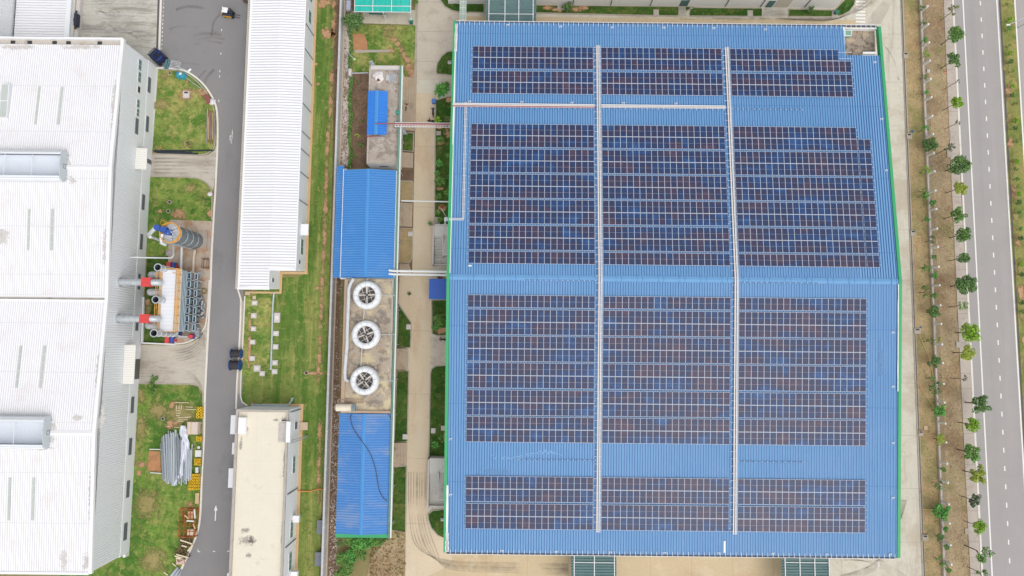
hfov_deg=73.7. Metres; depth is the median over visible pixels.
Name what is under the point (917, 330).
inspection box
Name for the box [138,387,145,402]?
soil patch
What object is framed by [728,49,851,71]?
solar array
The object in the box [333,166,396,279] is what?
pump house
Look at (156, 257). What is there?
pipe
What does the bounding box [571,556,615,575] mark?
steel canopy
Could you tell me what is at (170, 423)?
soil patch
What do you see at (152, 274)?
inlet duct
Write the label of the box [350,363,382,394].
cooling fan
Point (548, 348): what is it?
solar array
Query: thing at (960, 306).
street tree
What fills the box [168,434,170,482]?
steel pipe
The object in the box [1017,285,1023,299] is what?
soil patch
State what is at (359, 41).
soil patch
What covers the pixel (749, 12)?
slab
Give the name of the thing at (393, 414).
pipe rack
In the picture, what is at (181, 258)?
pipe
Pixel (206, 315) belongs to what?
kerb
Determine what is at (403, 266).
steps
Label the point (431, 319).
kerb
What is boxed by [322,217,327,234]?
soil patch
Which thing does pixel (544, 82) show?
solar array
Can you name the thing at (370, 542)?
bush
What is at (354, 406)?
pump set
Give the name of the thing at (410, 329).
kerb
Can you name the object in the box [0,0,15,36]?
tall hall
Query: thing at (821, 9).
kerb
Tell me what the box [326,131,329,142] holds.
soil patch
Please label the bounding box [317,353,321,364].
soil patch
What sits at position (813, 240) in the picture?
solar array
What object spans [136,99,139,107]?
window
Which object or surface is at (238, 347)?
kerb
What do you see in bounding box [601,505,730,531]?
solar array
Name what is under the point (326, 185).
soil patch
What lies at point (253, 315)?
inspection box
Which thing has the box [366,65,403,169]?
concrete building
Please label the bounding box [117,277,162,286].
duct
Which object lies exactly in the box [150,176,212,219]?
kerb
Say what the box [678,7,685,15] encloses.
ramp
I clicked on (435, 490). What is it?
stair block
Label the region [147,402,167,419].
soil patch
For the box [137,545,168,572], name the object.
soil patch
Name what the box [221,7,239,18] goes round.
forklift
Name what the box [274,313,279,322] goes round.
inspection box
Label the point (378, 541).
bush
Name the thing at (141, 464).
soil patch
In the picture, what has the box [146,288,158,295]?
inlet duct
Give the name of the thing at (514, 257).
solar array
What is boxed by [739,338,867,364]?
solar array
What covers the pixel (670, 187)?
solar array
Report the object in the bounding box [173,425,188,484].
plastic film
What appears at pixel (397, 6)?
teal shed
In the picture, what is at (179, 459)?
steel pipe
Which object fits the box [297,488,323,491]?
hose
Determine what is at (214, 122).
kerb
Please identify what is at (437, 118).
palm shrub
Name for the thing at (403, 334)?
lawn
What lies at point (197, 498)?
board stack
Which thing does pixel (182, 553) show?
pile
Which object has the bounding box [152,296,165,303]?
exhaust stack
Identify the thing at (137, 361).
roller door
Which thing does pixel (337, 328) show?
earth strip
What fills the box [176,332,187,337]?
pipe
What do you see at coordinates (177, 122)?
lawn
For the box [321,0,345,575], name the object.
boundary wall
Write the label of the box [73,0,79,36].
dock rail
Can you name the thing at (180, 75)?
covered machine
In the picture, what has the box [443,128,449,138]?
soil patch
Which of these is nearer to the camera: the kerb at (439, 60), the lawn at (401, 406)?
the lawn at (401, 406)
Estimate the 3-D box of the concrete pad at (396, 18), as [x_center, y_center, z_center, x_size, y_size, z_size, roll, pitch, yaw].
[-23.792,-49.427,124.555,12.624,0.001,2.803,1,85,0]
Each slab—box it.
[300,422,307,429]
[557,5,564,9]
[653,9,658,14]
[747,10,752,15]
[947,149,951,156]
[950,131,956,140]
[956,341,967,347]
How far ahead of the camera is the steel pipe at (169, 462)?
117.07 m
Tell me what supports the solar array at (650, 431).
on the solar factory at (875, 462)
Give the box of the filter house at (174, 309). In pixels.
[153,268,203,331]
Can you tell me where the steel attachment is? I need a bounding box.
[164,59,169,68]
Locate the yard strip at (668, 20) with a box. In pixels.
[466,16,857,27]
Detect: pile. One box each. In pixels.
[174,547,190,561]
[179,535,192,548]
[386,73,396,82]
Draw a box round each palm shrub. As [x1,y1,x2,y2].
[431,440,438,448]
[434,82,449,98]
[434,116,441,122]
[434,176,445,185]
[435,158,443,166]
[437,136,444,142]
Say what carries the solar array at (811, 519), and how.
on the solar factory at (875, 462)
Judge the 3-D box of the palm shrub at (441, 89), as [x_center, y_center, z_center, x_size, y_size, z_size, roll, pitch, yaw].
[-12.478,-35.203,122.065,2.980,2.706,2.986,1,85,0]
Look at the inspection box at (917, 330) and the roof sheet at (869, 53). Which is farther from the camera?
the inspection box at (917, 330)
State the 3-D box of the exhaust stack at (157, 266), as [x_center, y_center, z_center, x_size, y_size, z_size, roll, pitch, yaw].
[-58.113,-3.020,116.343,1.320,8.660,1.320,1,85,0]
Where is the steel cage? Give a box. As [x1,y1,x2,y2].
[178,508,198,537]
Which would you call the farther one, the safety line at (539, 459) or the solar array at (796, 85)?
the solar array at (796, 85)
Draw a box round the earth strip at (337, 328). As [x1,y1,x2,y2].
[319,0,360,575]
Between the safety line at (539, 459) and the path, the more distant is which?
the path
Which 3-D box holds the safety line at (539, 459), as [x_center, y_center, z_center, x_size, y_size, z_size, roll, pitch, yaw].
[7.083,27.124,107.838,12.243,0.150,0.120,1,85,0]
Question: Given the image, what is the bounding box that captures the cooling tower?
[341,279,398,412]
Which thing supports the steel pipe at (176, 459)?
on the steel pipe
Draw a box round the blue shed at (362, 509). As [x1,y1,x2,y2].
[335,413,390,537]
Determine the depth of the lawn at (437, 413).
118.58 m
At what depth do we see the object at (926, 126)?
120.75 m
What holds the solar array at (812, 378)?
on the solar factory at (875, 462)
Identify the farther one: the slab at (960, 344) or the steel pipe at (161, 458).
the slab at (960, 344)
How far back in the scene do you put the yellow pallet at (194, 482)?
117.09 m
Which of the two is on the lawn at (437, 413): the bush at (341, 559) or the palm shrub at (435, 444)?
the palm shrub at (435, 444)
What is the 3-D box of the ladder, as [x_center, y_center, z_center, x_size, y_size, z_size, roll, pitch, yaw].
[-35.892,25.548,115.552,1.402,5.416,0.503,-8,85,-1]
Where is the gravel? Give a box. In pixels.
[328,3,351,575]
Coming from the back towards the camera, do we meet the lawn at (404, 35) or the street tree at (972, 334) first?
the lawn at (404, 35)
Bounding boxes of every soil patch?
[131,489,158,517]
[136,416,147,437]
[136,461,147,467]
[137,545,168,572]
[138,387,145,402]
[145,302,151,313]
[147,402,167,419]
[154,99,169,109]
[165,400,195,426]
[165,421,178,429]
[171,209,185,218]
[179,89,193,100]
[182,139,191,147]
[183,184,194,191]
[196,88,207,96]
[247,328,250,367]
[248,315,251,330]
[303,371,326,374]
[316,345,321,353]
[316,486,319,503]
[317,0,331,7]
[317,320,322,329]
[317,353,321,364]
[317,421,321,439]
[317,436,321,453]
[317,457,320,469]
[317,469,320,484]
[319,296,322,309]
[319,308,322,320]
[320,261,325,276]
[320,277,324,289]
[321,27,334,38]
[321,249,325,262]
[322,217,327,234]
[323,193,327,213]
[323,227,326,245]
[324,177,328,193]
[325,143,329,155]
[325,155,328,169]
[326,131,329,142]
[327,121,330,133]
[328,94,332,106]
[329,69,333,84]
[329,84,332,95]
[330,39,334,48]
[331,18,335,28]
[352,34,367,49]
[367,531,405,575]
[382,25,395,30]
[382,30,393,36]
[404,57,410,63]
[404,63,412,70]
[406,67,413,76]
[437,328,445,333]
[438,206,445,211]
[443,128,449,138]
[1003,59,1008,74]
[1005,84,1009,99]
[1006,112,1012,122]
[1007,137,1013,147]
[1010,159,1014,175]
[1012,186,1015,198]
[1012,210,1018,221]
[1014,235,1020,246]
[1017,258,1022,271]
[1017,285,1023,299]
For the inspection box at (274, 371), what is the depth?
118.98 m
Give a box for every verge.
[903,0,941,575]
[922,0,969,575]
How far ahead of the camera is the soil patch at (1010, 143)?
122.54 m
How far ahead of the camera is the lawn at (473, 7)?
124.72 m
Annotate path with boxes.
[237,301,243,393]
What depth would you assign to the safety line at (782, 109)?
112.58 m
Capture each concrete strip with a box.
[152,69,157,146]
[354,50,389,52]
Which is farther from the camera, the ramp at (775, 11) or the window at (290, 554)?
the ramp at (775, 11)
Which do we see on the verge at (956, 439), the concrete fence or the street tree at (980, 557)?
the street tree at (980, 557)
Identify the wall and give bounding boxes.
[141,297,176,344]
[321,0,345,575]
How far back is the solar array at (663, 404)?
107.82 m
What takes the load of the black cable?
on the blue shed at (362, 509)
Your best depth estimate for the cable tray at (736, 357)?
107.88 m
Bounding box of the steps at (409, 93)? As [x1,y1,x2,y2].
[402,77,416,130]
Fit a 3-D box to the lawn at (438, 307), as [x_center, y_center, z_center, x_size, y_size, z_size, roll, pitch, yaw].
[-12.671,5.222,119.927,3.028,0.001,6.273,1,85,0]
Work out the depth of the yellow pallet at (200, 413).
118.10 m
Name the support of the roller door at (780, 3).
in the white hall at (778, 3)
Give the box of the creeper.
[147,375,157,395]
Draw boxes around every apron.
[139,322,207,395]
[150,148,215,188]
[429,554,781,575]
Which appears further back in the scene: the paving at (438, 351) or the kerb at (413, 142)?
the kerb at (413, 142)
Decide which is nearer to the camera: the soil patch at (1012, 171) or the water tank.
the water tank
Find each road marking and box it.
[83,2,135,2]
[158,0,161,49]
[962,0,992,575]
[996,0,1023,478]
[1014,0,1023,156]
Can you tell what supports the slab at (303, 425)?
on the lawn at (297, 304)
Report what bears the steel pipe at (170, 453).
on the steel pipe
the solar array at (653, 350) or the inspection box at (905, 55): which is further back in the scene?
the inspection box at (905, 55)
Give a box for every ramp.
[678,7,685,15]
[763,8,787,15]
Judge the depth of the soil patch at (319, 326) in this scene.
119.78 m
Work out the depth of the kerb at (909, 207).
120.22 m
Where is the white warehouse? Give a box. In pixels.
[235,0,316,293]
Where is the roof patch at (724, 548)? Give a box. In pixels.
[723,541,725,552]
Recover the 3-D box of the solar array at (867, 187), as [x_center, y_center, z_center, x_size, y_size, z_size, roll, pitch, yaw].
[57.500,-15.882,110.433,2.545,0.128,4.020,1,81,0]
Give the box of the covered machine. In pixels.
[175,71,186,79]
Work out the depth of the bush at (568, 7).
123.44 m
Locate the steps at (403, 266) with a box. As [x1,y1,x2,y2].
[399,264,409,269]
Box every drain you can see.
[156,0,159,48]
[901,0,924,575]
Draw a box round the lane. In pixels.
[405,93,451,575]
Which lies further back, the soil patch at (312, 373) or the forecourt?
the forecourt
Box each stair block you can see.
[427,456,443,508]
[432,224,447,265]
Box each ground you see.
[0,0,1023,575]
[352,72,369,167]
[398,131,414,279]
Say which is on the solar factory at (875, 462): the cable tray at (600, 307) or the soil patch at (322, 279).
the cable tray at (600, 307)
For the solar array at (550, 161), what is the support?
on the solar factory at (875, 462)
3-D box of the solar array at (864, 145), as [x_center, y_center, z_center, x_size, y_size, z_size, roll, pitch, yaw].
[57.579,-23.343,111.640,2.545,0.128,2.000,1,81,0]
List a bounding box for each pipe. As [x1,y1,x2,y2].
[130,245,173,258]
[153,150,213,150]
[154,151,191,152]
[156,152,197,153]
[160,443,163,479]
[161,437,163,478]
[163,435,166,482]
[163,438,165,481]
[166,434,167,479]
[167,434,169,483]
[168,431,169,480]
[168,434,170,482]
[170,431,171,482]
[171,433,172,485]
[173,432,173,485]
[174,434,174,480]
[175,429,175,485]
[175,437,177,480]
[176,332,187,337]
[177,434,178,482]
[178,438,179,481]
[180,247,182,269]
[186,439,186,483]
[188,442,189,480]
[189,449,190,477]
[190,450,191,478]
[192,249,195,273]
[343,278,354,382]
[389,269,446,272]
[389,273,446,275]
[401,200,447,201]
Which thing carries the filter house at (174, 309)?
on the concrete pad at (191, 225)
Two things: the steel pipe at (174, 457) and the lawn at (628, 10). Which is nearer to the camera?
the steel pipe at (174, 457)
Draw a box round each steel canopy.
[486,0,535,20]
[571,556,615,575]
[782,558,829,575]
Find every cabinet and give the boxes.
[315,551,321,565]
[317,519,322,533]
[346,0,350,11]
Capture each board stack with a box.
[176,559,184,564]
[195,493,199,503]
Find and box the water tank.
[335,404,351,410]
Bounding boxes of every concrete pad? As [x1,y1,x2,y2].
[168,220,211,342]
[351,10,415,24]
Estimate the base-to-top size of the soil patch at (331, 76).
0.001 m
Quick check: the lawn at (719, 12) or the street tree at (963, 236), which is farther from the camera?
the lawn at (719, 12)
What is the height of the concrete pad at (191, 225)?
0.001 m
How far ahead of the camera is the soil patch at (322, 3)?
124.73 m
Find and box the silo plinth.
[193,231,207,249]
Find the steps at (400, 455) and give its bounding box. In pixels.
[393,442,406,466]
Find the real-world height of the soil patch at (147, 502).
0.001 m
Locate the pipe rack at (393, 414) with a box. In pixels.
[388,66,403,537]
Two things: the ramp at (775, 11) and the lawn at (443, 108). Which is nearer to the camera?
the lawn at (443, 108)
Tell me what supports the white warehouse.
on the ground at (360, 568)
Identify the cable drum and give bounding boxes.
[228,360,242,370]
[229,349,242,357]
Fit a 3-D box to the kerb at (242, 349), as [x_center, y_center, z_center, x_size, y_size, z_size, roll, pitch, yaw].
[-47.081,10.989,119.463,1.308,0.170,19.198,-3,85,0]
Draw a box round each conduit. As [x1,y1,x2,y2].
[251,397,291,404]
[270,292,274,369]
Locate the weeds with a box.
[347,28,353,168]
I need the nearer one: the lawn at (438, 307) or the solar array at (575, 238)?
the solar array at (575, 238)
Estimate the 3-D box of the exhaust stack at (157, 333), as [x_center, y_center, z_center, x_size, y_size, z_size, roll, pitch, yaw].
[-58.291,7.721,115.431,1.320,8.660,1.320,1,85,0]
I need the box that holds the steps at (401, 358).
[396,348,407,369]
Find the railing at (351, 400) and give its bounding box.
[338,399,363,402]
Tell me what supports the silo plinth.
on the concrete pad at (191, 225)
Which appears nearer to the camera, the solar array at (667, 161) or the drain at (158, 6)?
the solar array at (667, 161)
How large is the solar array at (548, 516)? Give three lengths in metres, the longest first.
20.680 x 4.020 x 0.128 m
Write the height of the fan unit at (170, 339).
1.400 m
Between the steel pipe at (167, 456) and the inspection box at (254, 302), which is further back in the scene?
the inspection box at (254, 302)
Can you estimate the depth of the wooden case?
117.31 m
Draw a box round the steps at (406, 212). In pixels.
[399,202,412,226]
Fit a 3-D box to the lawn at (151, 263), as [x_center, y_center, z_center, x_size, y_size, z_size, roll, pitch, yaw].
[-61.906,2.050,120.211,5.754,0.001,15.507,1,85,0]
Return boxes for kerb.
[138,383,203,473]
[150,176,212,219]
[152,69,215,155]
[156,67,218,575]
[176,280,209,344]
[235,289,241,408]
[240,296,246,405]
[392,466,406,531]
[394,370,408,441]
[397,304,411,347]
[399,227,412,262]
[400,180,413,200]
[402,132,413,151]
[414,4,417,78]
[427,509,443,537]
[428,365,444,455]
[431,299,445,335]
[434,96,450,223]
[436,50,451,75]
[440,0,483,12]
[536,4,693,16]
[689,7,761,16]
[788,0,855,17]
[900,0,924,575]
[952,0,982,575]
[999,0,1023,439]
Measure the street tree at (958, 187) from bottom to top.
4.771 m
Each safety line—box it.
[518,459,595,460]
[540,280,595,280]
[732,108,802,109]
[738,461,796,461]
[739,282,818,283]
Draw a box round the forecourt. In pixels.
[416,0,459,79]
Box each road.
[157,0,247,575]
[954,0,1023,575]
[1016,0,1023,132]
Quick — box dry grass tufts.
[904,0,968,575]
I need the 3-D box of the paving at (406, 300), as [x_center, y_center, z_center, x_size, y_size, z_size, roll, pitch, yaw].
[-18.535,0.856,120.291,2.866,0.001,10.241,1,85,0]
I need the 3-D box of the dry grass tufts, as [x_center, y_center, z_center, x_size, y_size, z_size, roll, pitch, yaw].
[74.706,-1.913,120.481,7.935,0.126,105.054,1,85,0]
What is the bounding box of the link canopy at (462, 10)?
[460,0,465,20]
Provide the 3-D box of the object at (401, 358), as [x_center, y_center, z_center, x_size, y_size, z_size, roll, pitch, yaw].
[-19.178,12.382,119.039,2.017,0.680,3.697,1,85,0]
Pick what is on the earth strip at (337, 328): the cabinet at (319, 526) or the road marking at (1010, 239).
the cabinet at (319, 526)
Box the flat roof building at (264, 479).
[227,403,303,575]
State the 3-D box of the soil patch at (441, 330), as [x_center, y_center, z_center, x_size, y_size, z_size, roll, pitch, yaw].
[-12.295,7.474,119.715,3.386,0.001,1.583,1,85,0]
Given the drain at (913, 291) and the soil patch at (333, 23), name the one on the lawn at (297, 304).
the soil patch at (333, 23)
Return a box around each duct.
[115,314,160,322]
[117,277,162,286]
[145,322,156,328]
[146,228,175,245]
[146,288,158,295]
[148,271,159,278]
[194,327,201,338]
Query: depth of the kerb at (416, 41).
124.03 m
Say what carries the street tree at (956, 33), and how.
on the verge at (956, 439)
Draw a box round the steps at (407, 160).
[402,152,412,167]
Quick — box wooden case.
[187,421,201,434]
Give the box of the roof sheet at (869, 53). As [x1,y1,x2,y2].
[861,52,876,54]
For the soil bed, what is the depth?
117.76 m
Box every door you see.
[134,359,139,378]
[679,0,688,5]
[765,1,775,6]
[773,0,792,7]
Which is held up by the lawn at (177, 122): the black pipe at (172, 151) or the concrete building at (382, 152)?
the black pipe at (172, 151)
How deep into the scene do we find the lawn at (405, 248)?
121.00 m
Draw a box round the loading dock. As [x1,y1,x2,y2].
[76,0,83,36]
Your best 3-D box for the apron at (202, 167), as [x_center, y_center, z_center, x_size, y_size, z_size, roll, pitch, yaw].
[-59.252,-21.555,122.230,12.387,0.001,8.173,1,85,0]
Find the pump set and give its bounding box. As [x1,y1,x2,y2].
[352,404,358,411]
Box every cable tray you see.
[449,102,467,219]
[453,103,594,108]
[594,45,602,531]
[601,104,725,110]
[722,47,738,534]
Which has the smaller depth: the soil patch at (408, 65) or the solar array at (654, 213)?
the solar array at (654, 213)
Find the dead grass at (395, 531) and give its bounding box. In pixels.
[352,80,405,575]
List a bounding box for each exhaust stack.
[150,329,181,336]
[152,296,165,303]
[154,263,185,271]
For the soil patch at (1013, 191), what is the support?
on the median strip at (1016, 150)
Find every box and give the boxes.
[183,91,189,97]
[195,450,201,456]
[251,313,256,317]
[252,300,257,304]
[254,365,260,371]
[272,360,277,364]
[272,369,277,373]
[273,331,278,335]
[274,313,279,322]
[903,52,907,58]
[906,133,911,138]
[910,230,915,235]
[914,328,920,333]
[918,430,923,435]
[922,534,927,540]
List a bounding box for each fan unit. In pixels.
[165,337,176,342]
[166,262,178,267]
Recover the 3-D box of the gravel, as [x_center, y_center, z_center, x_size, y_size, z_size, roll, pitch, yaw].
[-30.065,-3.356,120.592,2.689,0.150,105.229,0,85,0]
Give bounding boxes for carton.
[187,528,193,534]
[188,510,193,518]
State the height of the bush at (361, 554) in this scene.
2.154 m
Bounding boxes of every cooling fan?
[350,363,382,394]
[352,317,383,348]
[353,278,385,309]
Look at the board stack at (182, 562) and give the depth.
115.97 m
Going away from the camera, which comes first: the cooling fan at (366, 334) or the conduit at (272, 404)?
the cooling fan at (366, 334)
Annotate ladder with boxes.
[291,435,307,442]
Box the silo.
[153,222,202,248]
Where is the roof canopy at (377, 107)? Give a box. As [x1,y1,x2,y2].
[367,90,387,134]
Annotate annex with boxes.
[13,0,78,36]
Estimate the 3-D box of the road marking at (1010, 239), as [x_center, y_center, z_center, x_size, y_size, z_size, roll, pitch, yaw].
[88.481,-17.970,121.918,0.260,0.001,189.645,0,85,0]
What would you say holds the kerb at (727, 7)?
on the ground at (360, 568)
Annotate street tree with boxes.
[937,143,955,153]
[940,4,959,20]
[941,25,965,44]
[941,52,960,68]
[943,206,967,223]
[944,97,963,109]
[945,155,971,174]
[946,181,967,194]
[948,301,968,309]
[949,252,970,262]
[950,227,972,241]
[950,274,977,294]
[952,344,976,360]
[956,322,981,342]
[956,444,980,462]
[957,417,980,432]
[960,493,981,507]
[963,464,986,484]
[965,395,991,413]
[965,518,987,534]
[965,545,995,562]
[967,566,989,575]
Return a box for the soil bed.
[148,451,160,471]
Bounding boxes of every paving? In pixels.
[398,266,413,321]
[430,337,445,364]
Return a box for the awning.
[429,279,445,298]
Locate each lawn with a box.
[60,384,202,575]
[144,256,173,343]
[147,177,211,255]
[152,69,215,154]
[242,0,333,575]
[242,297,273,375]
[352,25,414,76]
[392,467,405,531]
[395,371,407,440]
[397,307,410,346]
[400,229,411,262]
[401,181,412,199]
[403,133,412,150]
[429,366,444,455]
[429,510,443,536]
[432,300,445,334]
[435,98,450,223]
[437,52,451,74]
[441,0,483,11]
[536,6,689,14]
[690,8,761,15]
[789,0,854,15]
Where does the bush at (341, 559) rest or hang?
on the ground at (360, 568)
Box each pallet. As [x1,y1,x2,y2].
[169,60,181,69]
[188,473,200,489]
[194,458,201,464]
[196,407,203,417]
[196,436,202,441]
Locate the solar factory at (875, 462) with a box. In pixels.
[443,20,901,558]
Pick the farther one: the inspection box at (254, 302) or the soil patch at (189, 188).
the soil patch at (189, 188)
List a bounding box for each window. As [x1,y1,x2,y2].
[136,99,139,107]
[137,71,140,83]
[138,58,141,70]
[288,551,291,571]
[290,520,292,538]
[292,456,295,473]
[300,239,302,254]
[308,9,310,24]
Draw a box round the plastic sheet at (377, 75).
[373,71,383,82]
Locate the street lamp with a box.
[169,62,191,72]
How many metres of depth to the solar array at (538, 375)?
107.88 m
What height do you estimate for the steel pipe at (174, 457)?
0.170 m
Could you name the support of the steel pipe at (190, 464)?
on the steel pipe
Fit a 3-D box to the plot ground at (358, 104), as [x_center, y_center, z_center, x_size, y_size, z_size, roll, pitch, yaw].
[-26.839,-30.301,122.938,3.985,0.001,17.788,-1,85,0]
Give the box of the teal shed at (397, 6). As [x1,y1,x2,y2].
[354,0,411,19]
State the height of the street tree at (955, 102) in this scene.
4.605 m
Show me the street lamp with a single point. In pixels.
(190, 69)
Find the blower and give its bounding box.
[188,334,195,338]
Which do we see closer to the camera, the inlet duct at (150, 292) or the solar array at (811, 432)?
the solar array at (811, 432)
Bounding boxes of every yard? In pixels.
[81,0,157,65]
[406,0,921,575]
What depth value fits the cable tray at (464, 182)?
110.68 m
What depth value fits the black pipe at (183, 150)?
122.20 m
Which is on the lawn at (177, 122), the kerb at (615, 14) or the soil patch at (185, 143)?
the soil patch at (185, 143)
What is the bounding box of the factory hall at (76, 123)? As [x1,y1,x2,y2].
[0,36,156,574]
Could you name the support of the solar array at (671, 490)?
on the solar factory at (875, 462)
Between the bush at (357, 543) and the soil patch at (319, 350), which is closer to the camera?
the bush at (357, 543)
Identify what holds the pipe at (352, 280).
on the cooling tower
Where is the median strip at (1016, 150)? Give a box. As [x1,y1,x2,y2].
[1001,0,1023,443]
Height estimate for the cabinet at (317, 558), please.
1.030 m
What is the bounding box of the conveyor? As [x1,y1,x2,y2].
[165,242,192,249]
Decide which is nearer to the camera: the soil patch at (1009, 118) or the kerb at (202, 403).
the kerb at (202, 403)
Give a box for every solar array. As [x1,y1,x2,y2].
[464,476,592,502]
[464,503,593,529]
[465,336,595,361]
[466,295,594,308]
[466,309,594,335]
[466,389,595,415]
[466,416,594,442]
[467,199,594,224]
[467,225,595,250]
[467,251,594,264]
[467,362,595,388]
[468,174,595,198]
[469,124,594,147]
[469,148,595,172]
[470,70,594,94]
[471,46,594,69]
[600,47,722,70]
[600,125,726,149]
[600,418,730,444]
[601,72,724,95]
[601,150,727,174]
[601,200,729,225]
[601,226,730,251]
[601,337,729,363]
[601,477,730,503]
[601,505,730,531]
[602,175,726,199]
[602,364,731,390]
[602,391,729,417]
[603,252,730,265]
[603,296,730,309]
[603,310,731,336]
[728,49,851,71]
[731,73,853,96]
[733,126,857,150]
[734,151,858,175]
[735,176,861,201]
[735,202,862,226]
[736,479,866,505]
[736,506,864,532]
[737,228,864,253]
[738,254,865,266]
[738,365,867,391]
[738,392,867,418]
[738,419,866,445]
[739,297,867,310]
[739,312,867,337]
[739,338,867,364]
[858,139,871,150]
[859,152,872,175]
[861,178,875,201]
[862,203,876,226]
[864,229,878,253]
[866,255,879,267]
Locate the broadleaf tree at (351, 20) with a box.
[341,13,363,30]
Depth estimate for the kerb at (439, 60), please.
123.74 m
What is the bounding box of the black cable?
[350,414,386,500]
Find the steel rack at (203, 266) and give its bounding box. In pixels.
[201,258,209,268]
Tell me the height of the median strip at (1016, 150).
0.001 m
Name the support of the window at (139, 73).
in the factory hall at (76, 123)
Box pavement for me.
[943,0,980,575]
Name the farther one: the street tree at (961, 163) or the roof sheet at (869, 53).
the street tree at (961, 163)
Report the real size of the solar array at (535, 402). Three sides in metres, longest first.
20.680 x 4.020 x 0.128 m
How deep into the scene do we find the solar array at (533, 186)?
110.42 m
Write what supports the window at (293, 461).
in the flat roof building at (264, 479)
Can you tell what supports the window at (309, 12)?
in the white warehouse
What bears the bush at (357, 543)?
on the ground at (360, 568)
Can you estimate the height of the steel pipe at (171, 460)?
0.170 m
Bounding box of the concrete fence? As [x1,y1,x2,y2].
[919,0,952,575]
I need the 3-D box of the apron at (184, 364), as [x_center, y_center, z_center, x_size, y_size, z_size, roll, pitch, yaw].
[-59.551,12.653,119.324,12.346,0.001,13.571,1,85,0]
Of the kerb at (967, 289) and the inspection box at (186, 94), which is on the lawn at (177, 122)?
the inspection box at (186, 94)
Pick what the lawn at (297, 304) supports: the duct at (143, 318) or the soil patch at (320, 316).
the soil patch at (320, 316)
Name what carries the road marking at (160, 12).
on the road at (196, 40)
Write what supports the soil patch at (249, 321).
on the lawn at (260, 351)
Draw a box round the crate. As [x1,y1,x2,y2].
[203,94,209,103]
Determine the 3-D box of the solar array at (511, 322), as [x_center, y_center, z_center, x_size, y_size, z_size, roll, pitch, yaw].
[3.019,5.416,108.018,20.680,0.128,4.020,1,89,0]
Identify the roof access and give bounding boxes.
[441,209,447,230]
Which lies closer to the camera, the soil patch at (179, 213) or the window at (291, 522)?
the window at (291, 522)
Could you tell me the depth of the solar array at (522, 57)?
113.98 m
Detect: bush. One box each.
[334,570,342,575]
[335,552,346,566]
[336,538,342,546]
[339,562,354,575]
[343,538,352,545]
[344,548,357,562]
[351,538,367,550]
[357,550,366,560]
[363,538,376,547]
[373,538,383,546]
[431,325,440,330]
[432,314,445,325]
[561,1,572,11]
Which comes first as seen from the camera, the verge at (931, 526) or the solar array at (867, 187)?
the solar array at (867, 187)
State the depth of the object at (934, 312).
117.61 m
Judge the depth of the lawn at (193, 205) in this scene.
121.69 m
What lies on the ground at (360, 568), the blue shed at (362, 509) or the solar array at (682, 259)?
the blue shed at (362, 509)
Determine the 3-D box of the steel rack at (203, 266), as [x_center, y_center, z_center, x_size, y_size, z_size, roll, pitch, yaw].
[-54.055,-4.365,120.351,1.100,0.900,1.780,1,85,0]
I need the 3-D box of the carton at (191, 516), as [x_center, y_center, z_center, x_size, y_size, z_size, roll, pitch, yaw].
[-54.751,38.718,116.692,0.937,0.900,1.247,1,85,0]
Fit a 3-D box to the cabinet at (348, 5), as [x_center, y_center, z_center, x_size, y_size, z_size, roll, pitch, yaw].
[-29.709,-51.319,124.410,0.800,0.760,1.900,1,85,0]
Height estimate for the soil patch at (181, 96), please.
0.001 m
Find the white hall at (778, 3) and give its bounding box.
[448,0,840,7]
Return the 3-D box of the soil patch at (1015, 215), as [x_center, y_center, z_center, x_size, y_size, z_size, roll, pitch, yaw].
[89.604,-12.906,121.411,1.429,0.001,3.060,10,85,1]
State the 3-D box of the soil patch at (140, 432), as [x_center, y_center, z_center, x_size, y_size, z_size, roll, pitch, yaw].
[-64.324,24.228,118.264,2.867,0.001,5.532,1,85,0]
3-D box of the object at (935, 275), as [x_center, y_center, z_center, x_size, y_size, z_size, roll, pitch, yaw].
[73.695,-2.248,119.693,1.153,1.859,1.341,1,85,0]
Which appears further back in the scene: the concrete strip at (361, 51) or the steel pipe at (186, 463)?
the concrete strip at (361, 51)
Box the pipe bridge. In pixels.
[375,122,450,127]
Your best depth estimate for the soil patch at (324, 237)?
121.10 m
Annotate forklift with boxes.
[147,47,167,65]
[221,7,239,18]
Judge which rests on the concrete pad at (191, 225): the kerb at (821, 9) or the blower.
the blower

